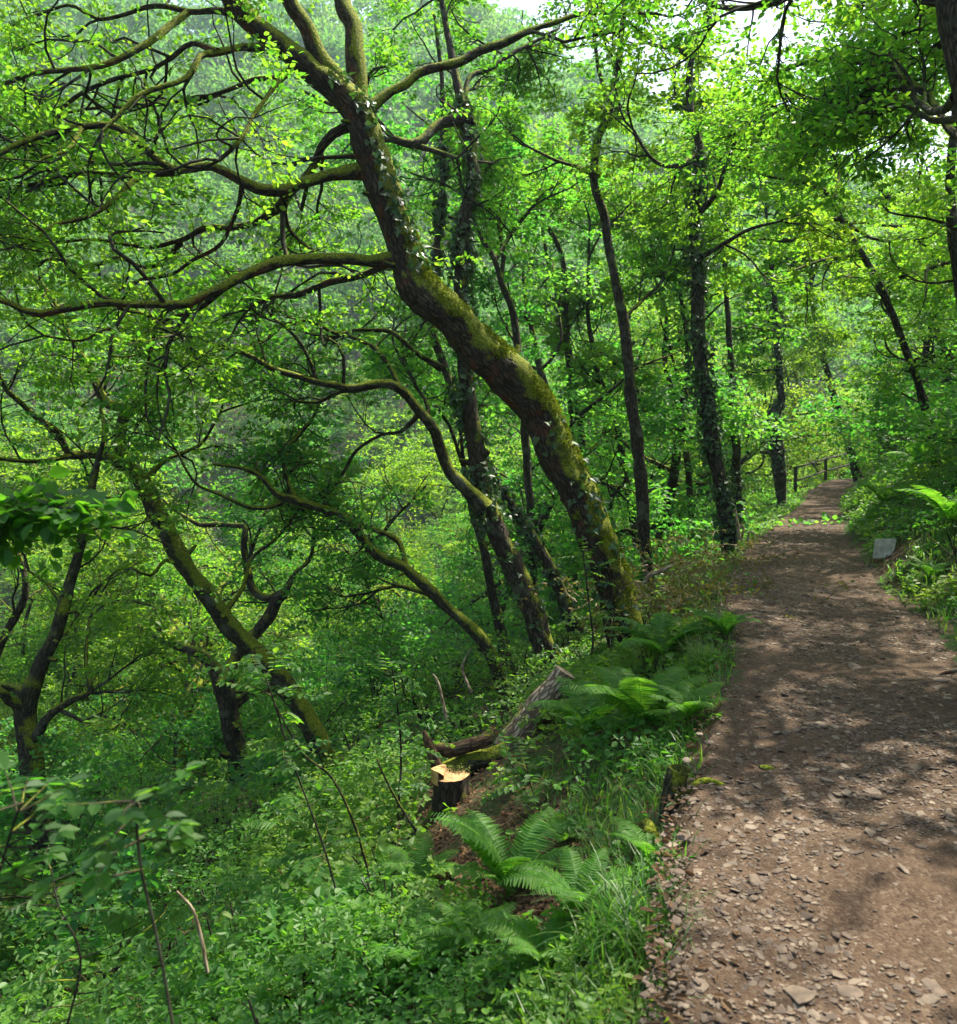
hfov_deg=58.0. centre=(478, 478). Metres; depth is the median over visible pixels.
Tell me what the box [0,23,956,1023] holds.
ground
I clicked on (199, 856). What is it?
ivy clump
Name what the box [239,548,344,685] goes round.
woodland oak
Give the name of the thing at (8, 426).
woodland oak
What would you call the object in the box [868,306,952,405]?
woodland oak
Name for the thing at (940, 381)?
woodland oak
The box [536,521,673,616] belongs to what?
bush
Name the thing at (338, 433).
woodland oak
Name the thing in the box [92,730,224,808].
bush
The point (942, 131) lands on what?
woodland oak
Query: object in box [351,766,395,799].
bramble
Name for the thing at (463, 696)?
bramble
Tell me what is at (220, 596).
woodland oak
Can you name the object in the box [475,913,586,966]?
fern
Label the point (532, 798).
sapling
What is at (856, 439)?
bush
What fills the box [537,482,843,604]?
sapling
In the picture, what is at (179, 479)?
woodland oak
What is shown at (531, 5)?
sky
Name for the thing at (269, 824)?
fern
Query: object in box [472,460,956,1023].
grass
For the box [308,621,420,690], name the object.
sapling
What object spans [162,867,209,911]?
ivy clump
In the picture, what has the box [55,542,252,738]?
woodland oak
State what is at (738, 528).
dead stick
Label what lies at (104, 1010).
bilberry bush
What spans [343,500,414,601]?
woodland oak
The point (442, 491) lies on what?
woodland oak
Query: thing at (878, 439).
bush
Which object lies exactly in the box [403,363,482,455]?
woodland oak
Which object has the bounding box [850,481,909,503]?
fern
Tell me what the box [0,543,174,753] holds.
woodland oak
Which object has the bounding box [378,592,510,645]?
sapling
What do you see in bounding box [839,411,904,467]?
sapling
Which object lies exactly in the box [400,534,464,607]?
woodland oak
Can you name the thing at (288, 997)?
bilberry bush
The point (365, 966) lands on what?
bilberry bush
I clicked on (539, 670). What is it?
bramble
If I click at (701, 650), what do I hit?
grass tuft
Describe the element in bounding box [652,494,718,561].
bush
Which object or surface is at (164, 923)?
bramble
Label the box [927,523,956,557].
fern
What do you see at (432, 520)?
woodland oak
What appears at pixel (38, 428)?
woodland oak
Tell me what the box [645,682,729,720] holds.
fern
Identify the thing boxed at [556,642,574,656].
ivy clump
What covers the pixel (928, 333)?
woodland oak
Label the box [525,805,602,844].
fern
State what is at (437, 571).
woodland oak
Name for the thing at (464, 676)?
dead stick
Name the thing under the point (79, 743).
bush
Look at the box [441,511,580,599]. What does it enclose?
woodland oak
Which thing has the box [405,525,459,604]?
woodland oak
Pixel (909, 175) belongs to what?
woodland oak
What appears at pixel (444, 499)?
woodland oak
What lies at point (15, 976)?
bilberry bush
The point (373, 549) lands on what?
oak tree
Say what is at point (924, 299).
woodland oak
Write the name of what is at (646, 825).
mossy post
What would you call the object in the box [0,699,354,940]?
bush
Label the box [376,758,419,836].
dead stick
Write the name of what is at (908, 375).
sapling
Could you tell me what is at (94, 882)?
rowan sapling
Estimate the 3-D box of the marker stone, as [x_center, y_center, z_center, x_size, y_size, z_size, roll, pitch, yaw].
[5.163,0.886,10.981,0.265,0.260,0.103,2,-5,14]
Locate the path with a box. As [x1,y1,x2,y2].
[653,479,956,1023]
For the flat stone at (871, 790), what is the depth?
3.94 m
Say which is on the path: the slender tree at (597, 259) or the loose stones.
the loose stones
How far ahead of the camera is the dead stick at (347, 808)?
5.19 m
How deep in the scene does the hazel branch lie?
3.08 m
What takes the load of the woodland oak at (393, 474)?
on the ground at (544, 753)
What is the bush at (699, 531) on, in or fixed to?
on the ground at (544, 753)
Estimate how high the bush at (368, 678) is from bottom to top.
2.696 m
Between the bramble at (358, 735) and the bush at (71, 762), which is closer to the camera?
the bramble at (358, 735)
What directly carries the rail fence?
on the ground at (544, 753)
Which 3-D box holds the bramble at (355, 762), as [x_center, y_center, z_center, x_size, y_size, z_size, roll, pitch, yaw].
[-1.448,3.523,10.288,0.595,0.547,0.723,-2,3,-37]
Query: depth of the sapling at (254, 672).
4.96 m
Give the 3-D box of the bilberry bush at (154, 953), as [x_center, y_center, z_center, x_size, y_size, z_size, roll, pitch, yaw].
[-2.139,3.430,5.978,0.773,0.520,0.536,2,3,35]
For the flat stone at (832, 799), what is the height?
0.019 m
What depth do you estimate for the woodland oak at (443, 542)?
48.45 m
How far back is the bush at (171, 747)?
18.73 m
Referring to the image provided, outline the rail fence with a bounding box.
[794,453,849,491]
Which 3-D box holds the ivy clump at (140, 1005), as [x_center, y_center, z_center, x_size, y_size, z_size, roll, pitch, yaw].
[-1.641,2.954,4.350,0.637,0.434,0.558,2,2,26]
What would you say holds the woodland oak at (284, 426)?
on the ground at (544, 753)
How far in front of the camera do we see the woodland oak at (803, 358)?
32.05 m
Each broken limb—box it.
[422,730,441,767]
[435,734,492,757]
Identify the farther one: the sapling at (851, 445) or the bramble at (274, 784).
the sapling at (851, 445)
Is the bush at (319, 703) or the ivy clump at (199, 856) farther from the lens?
the bush at (319, 703)
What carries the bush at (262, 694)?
on the ground at (544, 753)
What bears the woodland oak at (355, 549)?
on the ground at (544, 753)
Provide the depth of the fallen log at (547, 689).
7.46 m
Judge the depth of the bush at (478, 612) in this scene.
18.09 m
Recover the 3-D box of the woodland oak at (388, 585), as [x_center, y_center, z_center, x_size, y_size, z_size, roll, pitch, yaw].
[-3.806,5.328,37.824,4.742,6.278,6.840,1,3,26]
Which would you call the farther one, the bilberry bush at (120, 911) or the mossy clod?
the bilberry bush at (120, 911)
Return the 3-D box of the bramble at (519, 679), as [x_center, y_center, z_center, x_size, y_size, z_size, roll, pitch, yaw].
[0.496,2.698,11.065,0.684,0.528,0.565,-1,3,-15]
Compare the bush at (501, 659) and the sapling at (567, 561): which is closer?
the bush at (501, 659)
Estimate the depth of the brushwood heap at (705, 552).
11.41 m
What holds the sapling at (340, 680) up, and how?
on the ground at (544, 753)
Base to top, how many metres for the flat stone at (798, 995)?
0.016 m
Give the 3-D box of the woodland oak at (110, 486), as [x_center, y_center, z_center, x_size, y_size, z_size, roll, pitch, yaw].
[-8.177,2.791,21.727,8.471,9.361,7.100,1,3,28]
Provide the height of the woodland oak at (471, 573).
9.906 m
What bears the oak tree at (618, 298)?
on the ground at (544, 753)
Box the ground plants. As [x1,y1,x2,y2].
[0,391,956,1023]
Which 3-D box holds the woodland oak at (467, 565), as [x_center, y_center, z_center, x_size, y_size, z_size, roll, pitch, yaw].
[2.141,0.055,23.379,7.347,10.091,5.679,-2,3,-32]
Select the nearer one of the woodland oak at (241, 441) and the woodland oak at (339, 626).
the woodland oak at (339, 626)
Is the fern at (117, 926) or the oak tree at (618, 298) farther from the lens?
the oak tree at (618, 298)
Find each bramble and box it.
[60,964,144,1015]
[70,920,167,1009]
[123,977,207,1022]
[178,899,263,983]
[257,794,300,842]
[258,753,291,787]
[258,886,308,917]
[282,778,352,836]
[323,721,379,763]
[340,750,380,776]
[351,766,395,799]
[360,804,433,852]
[424,695,466,730]
[453,710,487,729]
[486,664,535,700]
[524,666,547,684]
[549,624,583,654]
[573,644,606,674]
[603,668,666,723]
[610,604,697,663]
[632,645,667,679]
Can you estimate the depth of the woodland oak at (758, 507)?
40.78 m
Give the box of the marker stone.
[873,539,895,557]
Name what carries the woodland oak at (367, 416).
on the ground at (544, 753)
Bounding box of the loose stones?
[637,515,956,1023]
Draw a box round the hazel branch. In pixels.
[0,465,137,579]
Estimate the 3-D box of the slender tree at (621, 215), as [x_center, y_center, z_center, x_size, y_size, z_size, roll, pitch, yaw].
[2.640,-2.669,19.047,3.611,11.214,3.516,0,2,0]
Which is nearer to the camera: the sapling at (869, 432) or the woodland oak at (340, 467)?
the sapling at (869, 432)
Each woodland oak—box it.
[0,403,34,486]
[0,404,319,770]
[0,442,65,490]
[0,454,318,713]
[0,504,222,793]
[0,510,184,765]
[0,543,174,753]
[0,547,61,620]
[0,557,143,777]
[0,570,127,757]
[0,589,18,615]
[0,614,81,749]
[21,370,99,476]
[22,490,82,561]
[34,463,258,764]
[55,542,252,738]
[62,525,332,713]
[71,476,345,805]
[91,459,136,497]
[108,397,210,467]
[121,541,274,710]
[136,383,241,491]
[150,442,215,524]
[194,442,381,654]
[202,407,267,462]
[223,469,279,549]
[226,511,424,635]
[232,542,325,670]
[233,394,288,472]
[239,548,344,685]
[241,580,420,701]
[242,425,318,516]
[244,565,329,667]
[261,409,495,642]
[266,424,455,628]
[266,550,393,695]
[284,428,335,487]
[310,422,350,459]
[314,445,378,523]
[322,468,412,544]
[326,360,407,453]
[341,535,416,622]
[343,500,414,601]
[355,429,427,494]
[368,445,539,613]
[378,518,546,620]
[382,511,446,567]
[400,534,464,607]
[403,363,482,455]
[404,193,713,583]
[404,392,506,495]
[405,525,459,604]
[412,498,465,579]
[413,435,460,534]
[417,545,471,616]
[418,478,459,528]
[421,280,699,638]
[421,477,538,611]
[423,461,566,604]
[430,343,657,627]
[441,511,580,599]
[442,393,520,457]
[447,416,625,612]
[447,420,621,576]
[485,441,618,580]
[497,362,663,555]
[502,366,564,451]
[530,298,697,544]
[533,192,802,563]
[562,278,807,494]
[566,306,789,513]
[645,302,865,530]
[654,403,774,520]
[667,368,804,515]
[693,337,873,485]
[726,377,850,509]
[751,371,891,496]
[752,38,956,300]
[753,459,818,516]
[764,2,956,232]
[787,390,894,482]
[792,397,881,497]
[806,375,916,482]
[823,50,956,357]
[845,209,955,411]
[851,159,955,382]
[860,181,956,397]
[860,293,956,414]
[867,97,956,220]
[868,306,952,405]
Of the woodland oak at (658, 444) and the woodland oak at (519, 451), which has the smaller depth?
the woodland oak at (658, 444)
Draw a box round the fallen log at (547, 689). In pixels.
[495,665,574,750]
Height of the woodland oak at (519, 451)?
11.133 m
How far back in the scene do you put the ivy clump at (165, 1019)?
4.09 m
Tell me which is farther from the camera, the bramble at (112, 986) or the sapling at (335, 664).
the sapling at (335, 664)
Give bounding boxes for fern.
[59,889,202,992]
[185,901,253,963]
[241,794,354,848]
[308,864,384,913]
[364,897,461,976]
[379,829,465,892]
[424,900,516,947]
[429,809,592,896]
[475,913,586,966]
[497,847,654,915]
[525,676,628,736]
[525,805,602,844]
[563,666,715,731]
[594,612,724,662]
[610,816,674,860]
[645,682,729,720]
[683,608,760,638]
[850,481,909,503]
[885,444,940,465]
[895,485,956,527]
[900,555,951,578]
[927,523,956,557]
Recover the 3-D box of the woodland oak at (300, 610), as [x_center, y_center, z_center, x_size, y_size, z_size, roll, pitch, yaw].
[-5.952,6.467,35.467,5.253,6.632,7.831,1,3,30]
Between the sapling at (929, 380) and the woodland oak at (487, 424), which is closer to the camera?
the sapling at (929, 380)
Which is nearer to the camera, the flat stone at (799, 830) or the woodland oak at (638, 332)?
the flat stone at (799, 830)
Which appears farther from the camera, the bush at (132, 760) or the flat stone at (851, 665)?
the bush at (132, 760)
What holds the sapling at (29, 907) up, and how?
on the ground at (544, 753)
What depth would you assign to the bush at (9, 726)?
14.41 m
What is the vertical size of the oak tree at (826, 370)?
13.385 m
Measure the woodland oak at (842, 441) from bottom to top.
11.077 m
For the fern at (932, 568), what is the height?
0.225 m
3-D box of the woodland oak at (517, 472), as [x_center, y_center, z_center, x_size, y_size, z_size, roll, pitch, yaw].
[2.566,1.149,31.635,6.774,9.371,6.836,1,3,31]
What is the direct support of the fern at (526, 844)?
on the ground at (544, 753)
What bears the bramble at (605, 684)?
on the ground at (544, 753)
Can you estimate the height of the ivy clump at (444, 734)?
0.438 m
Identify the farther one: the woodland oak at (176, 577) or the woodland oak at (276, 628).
the woodland oak at (276, 628)
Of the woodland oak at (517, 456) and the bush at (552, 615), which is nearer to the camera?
the bush at (552, 615)
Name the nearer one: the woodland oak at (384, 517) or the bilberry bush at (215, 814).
the bilberry bush at (215, 814)
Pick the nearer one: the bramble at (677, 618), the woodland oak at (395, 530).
the bramble at (677, 618)
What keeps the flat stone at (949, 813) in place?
on the path
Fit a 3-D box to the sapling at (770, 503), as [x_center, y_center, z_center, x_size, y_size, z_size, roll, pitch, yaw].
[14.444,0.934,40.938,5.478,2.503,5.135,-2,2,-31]
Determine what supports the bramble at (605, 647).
on the ground at (544, 753)
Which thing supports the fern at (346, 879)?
on the ground at (544, 753)
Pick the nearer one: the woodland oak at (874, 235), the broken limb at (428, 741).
the broken limb at (428, 741)
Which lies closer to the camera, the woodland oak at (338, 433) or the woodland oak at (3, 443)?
the woodland oak at (3, 443)
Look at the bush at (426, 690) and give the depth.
11.50 m
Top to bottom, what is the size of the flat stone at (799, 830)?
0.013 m
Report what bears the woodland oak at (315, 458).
on the ground at (544, 753)
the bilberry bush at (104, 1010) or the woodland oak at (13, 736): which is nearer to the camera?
the bilberry bush at (104, 1010)
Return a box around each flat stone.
[783,985,815,1004]
[795,828,809,833]
[827,794,840,802]
[836,985,863,997]
[848,662,861,668]
[868,787,881,794]
[897,862,909,874]
[920,977,946,997]
[934,678,949,681]
[944,809,954,817]
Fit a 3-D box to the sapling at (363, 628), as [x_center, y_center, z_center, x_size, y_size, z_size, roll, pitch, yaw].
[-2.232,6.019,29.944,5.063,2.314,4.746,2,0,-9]
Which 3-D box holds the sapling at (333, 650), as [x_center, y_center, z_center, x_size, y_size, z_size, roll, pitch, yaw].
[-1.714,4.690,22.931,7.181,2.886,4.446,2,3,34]
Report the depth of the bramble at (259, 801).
8.78 m
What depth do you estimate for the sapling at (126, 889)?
6.71 m
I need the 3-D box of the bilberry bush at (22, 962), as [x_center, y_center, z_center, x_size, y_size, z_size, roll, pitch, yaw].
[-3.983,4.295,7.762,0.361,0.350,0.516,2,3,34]
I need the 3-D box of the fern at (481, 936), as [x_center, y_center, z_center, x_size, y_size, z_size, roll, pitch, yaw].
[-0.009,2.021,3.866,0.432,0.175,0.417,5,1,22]
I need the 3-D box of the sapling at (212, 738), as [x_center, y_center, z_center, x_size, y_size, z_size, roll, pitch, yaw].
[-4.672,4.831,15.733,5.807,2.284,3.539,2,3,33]
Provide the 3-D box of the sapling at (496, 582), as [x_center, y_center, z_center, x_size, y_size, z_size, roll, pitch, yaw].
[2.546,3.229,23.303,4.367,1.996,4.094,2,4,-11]
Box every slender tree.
[289,70,617,595]
[343,302,571,675]
[409,107,642,607]
[487,118,644,611]
[523,105,680,548]
[570,161,744,556]
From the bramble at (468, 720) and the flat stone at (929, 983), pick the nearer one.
the flat stone at (929, 983)
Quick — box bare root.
[938,668,956,674]
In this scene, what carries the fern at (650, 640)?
on the ground at (544, 753)
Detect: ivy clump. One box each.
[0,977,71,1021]
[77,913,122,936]
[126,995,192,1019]
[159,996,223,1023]
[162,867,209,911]
[191,837,241,885]
[262,847,325,884]
[427,723,481,742]
[482,702,510,727]
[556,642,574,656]
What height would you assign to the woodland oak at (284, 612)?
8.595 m
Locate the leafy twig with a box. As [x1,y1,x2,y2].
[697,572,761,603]
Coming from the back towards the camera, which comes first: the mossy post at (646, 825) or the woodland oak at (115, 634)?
the woodland oak at (115, 634)
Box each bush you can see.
[0,693,144,840]
[0,716,94,865]
[0,732,198,978]
[0,956,16,994]
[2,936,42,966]
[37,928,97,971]
[45,753,144,782]
[54,739,106,785]
[58,731,147,796]
[59,736,192,832]
[77,968,157,1020]
[79,893,159,936]
[91,785,145,839]
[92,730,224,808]
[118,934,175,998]
[124,712,170,768]
[156,737,208,775]
[162,842,184,859]
[171,636,327,772]
[186,877,226,912]
[197,793,239,832]
[232,682,373,764]
[236,656,282,716]
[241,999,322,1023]
[256,907,354,1007]
[268,637,376,734]
[285,640,336,709]
[304,669,371,703]
[309,914,437,999]
[315,605,474,728]
[319,594,508,733]
[320,663,381,716]
[333,732,369,763]
[342,843,418,889]
[354,868,434,926]
[374,630,513,712]
[406,704,436,722]
[434,724,473,742]
[443,579,524,650]
[449,613,554,708]
[449,624,495,646]
[474,540,602,659]
[495,586,580,646]
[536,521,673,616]
[555,504,677,613]
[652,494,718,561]
[653,495,716,549]
[661,519,750,556]
[774,474,814,499]
[810,469,851,488]
[825,382,944,477]
[847,393,932,468]
[900,320,956,475]
[910,389,955,427]
[927,493,954,520]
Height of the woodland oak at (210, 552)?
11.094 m
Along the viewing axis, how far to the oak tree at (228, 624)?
10.70 m
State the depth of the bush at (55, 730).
17.73 m
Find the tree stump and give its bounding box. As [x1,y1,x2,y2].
[431,761,477,818]
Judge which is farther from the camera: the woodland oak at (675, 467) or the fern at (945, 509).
the woodland oak at (675, 467)
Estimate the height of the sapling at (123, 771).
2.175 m
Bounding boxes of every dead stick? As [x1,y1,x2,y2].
[176,891,208,972]
[272,700,373,888]
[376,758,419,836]
[432,674,447,718]
[461,648,471,692]
[642,565,672,583]
[734,508,740,539]
[740,524,744,541]
[746,531,758,541]
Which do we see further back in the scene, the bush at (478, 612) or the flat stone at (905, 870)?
the bush at (478, 612)
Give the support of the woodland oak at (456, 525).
on the ground at (544, 753)
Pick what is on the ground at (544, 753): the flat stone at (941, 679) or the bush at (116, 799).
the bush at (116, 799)
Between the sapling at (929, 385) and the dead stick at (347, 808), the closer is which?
the dead stick at (347, 808)
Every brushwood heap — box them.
[513,537,854,658]
[649,528,803,582]
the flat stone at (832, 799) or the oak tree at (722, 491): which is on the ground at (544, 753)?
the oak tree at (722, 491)
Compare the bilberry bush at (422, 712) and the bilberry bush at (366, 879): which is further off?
the bilberry bush at (422, 712)
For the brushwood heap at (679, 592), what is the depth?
9.13 m
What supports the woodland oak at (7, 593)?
on the ground at (544, 753)
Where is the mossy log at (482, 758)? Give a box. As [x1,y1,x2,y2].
[442,742,508,776]
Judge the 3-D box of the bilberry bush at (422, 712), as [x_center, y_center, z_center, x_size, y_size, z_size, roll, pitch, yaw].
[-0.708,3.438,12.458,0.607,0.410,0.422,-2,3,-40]
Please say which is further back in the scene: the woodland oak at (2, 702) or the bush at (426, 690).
the woodland oak at (2, 702)
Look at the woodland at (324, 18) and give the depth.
123.82 m
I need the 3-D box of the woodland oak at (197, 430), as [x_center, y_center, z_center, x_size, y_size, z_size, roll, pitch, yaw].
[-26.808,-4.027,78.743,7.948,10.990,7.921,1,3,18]
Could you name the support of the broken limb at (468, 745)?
on the mossy log at (482, 758)
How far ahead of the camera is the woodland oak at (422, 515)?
77.19 m
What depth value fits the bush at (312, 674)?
16.76 m
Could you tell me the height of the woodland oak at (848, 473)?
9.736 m
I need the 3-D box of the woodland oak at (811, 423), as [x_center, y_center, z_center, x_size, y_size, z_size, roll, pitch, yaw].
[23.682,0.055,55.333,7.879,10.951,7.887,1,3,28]
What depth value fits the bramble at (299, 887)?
5.39 m
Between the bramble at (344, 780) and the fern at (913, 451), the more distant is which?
the fern at (913, 451)
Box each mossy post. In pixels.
[633,818,659,857]
[659,764,690,818]
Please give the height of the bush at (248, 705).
3.094 m
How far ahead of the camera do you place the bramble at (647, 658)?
7.11 m
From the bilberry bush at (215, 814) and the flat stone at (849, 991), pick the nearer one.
the flat stone at (849, 991)
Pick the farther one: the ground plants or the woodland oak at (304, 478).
the woodland oak at (304, 478)
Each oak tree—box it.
[0,0,751,659]
[0,189,385,786]
[0,368,232,902]
[0,452,99,657]
[9,341,510,712]
[26,0,588,679]
[92,424,353,786]
[360,0,587,647]
[454,0,738,610]
[538,0,891,558]
[572,0,956,236]
[610,72,956,466]
[651,57,818,529]
[705,84,876,509]
[737,176,880,481]
[819,0,956,303]
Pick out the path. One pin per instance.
(925, 881)
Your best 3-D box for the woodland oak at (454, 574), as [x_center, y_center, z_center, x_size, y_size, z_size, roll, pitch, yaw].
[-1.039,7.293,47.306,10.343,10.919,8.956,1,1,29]
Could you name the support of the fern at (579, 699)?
on the ground at (544, 753)
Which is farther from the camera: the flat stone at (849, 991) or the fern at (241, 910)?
the fern at (241, 910)
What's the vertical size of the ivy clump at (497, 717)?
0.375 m
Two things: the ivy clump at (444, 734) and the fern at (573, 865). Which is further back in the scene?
the ivy clump at (444, 734)
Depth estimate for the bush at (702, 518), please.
28.28 m
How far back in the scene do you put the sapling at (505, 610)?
23.37 m
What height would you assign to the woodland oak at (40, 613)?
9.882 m
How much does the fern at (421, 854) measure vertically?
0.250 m
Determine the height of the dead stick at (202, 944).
0.276 m
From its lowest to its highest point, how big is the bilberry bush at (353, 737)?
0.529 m
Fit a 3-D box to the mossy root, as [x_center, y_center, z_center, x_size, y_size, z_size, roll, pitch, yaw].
[1.057,1.513,4.051,0.210,0.227,0.051,0,2,0]
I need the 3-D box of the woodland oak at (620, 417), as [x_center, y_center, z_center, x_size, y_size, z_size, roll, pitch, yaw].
[1.404,-1.629,17.762,6.791,9.253,5.378,0,2,11]
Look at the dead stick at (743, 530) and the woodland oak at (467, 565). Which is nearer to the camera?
the dead stick at (743, 530)
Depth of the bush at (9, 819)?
8.44 m
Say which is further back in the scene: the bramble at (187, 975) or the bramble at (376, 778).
the bramble at (376, 778)
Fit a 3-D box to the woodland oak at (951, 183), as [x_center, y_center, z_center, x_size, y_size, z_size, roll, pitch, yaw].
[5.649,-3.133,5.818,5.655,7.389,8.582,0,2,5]
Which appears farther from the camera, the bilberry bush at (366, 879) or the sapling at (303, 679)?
the sapling at (303, 679)
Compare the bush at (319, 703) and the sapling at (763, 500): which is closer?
the bush at (319, 703)
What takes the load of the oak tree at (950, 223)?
on the ground at (544, 753)
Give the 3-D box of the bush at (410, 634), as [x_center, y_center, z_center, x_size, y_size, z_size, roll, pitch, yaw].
[-0.449,3.080,14.793,4.754,1.779,2.912,2,3,41]
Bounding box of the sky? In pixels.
[58,0,950,194]
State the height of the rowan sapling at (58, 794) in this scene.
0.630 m
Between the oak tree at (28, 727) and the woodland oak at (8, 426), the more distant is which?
the woodland oak at (8, 426)
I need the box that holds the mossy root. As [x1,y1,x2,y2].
[685,777,725,795]
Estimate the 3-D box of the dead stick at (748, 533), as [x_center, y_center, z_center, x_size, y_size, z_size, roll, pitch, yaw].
[3.745,0.783,11.797,0.172,0.147,0.038,0,2,0]
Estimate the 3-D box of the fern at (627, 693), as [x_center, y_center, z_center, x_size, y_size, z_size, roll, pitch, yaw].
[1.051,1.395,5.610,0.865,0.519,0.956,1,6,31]
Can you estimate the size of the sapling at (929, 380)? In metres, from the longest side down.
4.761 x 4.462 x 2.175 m
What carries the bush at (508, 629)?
on the ground at (544, 753)
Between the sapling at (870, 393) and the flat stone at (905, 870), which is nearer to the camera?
the flat stone at (905, 870)
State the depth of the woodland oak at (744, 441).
42.02 m
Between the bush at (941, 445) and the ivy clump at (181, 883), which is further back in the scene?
the bush at (941, 445)
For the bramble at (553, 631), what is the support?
on the ground at (544, 753)
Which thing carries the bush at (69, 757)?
on the ground at (544, 753)
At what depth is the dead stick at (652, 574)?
8.58 m
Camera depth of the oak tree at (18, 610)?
11.97 m
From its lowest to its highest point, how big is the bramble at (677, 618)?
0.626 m
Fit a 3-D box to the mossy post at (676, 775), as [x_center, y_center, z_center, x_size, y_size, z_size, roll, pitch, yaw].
[0.915,1.537,4.021,0.149,0.422,0.120,0,2,0]
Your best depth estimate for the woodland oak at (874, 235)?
35.51 m
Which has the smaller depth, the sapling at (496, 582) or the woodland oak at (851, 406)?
the sapling at (496, 582)
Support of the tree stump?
on the ground at (544, 753)
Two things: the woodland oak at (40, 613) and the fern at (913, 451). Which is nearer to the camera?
the fern at (913, 451)
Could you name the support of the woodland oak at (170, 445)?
on the ground at (544, 753)
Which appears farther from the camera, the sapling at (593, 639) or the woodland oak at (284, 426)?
the woodland oak at (284, 426)
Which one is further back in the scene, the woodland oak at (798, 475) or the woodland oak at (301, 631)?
the woodland oak at (798, 475)
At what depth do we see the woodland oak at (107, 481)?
75.69 m
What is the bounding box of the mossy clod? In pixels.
[759,765,774,769]
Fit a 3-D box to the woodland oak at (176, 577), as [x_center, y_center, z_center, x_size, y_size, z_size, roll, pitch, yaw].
[-5.308,3.224,18.457,5.168,6.490,7.750,-1,3,-17]
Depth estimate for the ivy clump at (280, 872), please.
6.92 m
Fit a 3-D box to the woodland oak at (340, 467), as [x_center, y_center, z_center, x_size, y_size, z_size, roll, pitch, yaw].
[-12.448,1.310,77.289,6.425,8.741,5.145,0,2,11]
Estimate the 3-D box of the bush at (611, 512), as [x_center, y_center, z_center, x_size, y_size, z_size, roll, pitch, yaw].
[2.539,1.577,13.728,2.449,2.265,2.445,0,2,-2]
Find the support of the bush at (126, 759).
on the ground at (544, 753)
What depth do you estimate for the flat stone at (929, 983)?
2.53 m
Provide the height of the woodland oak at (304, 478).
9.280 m
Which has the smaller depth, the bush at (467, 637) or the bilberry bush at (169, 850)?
the bilberry bush at (169, 850)
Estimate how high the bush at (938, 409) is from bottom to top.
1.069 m
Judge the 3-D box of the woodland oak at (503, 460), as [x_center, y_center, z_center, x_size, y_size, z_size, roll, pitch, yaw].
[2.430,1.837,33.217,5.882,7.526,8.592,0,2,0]
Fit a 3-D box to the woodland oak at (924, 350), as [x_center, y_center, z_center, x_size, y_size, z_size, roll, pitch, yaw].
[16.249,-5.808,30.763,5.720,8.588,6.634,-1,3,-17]
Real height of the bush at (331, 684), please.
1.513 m
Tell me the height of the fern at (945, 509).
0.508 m
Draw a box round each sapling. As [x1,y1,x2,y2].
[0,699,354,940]
[0,751,91,884]
[0,816,205,1020]
[0,842,144,1023]
[18,761,206,1023]
[43,744,151,792]
[96,704,253,798]
[121,686,358,811]
[152,690,366,765]
[170,676,323,737]
[204,636,366,902]
[284,599,488,696]
[304,595,526,728]
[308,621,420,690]
[309,645,386,702]
[348,622,415,667]
[350,634,441,817]
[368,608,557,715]
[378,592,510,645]
[405,606,486,642]
[480,602,520,635]
[480,719,567,814]
[488,578,593,615]
[489,571,585,643]
[495,743,553,784]
[526,554,660,629]
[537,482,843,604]
[555,554,584,581]
[556,535,625,676]
[679,485,790,529]
[713,473,837,516]
[793,377,956,464]
[794,480,829,492]
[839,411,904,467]
[845,369,956,463]
[855,368,956,424]
[855,409,893,445]
[863,339,956,406]
[875,354,956,406]
[904,351,956,397]
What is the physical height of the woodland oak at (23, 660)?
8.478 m
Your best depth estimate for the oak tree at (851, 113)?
7.92 m
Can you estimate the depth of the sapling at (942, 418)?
14.52 m
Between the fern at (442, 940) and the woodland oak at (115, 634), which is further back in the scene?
the woodland oak at (115, 634)
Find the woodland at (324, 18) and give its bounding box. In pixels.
[0,0,956,489]
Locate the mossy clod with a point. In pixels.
(765, 767)
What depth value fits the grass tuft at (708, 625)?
8.00 m
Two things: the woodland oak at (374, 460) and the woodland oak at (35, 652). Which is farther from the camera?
the woodland oak at (374, 460)
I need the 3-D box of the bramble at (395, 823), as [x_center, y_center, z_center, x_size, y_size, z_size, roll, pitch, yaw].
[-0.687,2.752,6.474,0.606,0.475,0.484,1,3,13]
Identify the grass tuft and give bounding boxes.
[518,842,718,980]
[676,632,759,675]
[691,605,740,629]
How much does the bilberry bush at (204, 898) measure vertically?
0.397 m
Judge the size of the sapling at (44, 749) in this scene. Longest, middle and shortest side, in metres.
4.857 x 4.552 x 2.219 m
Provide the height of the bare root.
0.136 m
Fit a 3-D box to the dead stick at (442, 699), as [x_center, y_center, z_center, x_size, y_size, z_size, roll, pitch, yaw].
[-0.381,2.165,8.603,0.158,0.449,0.037,1,3,13]
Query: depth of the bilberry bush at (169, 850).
9.87 m
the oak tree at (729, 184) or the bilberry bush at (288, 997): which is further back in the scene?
the oak tree at (729, 184)
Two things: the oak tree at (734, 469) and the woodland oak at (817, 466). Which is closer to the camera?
the oak tree at (734, 469)

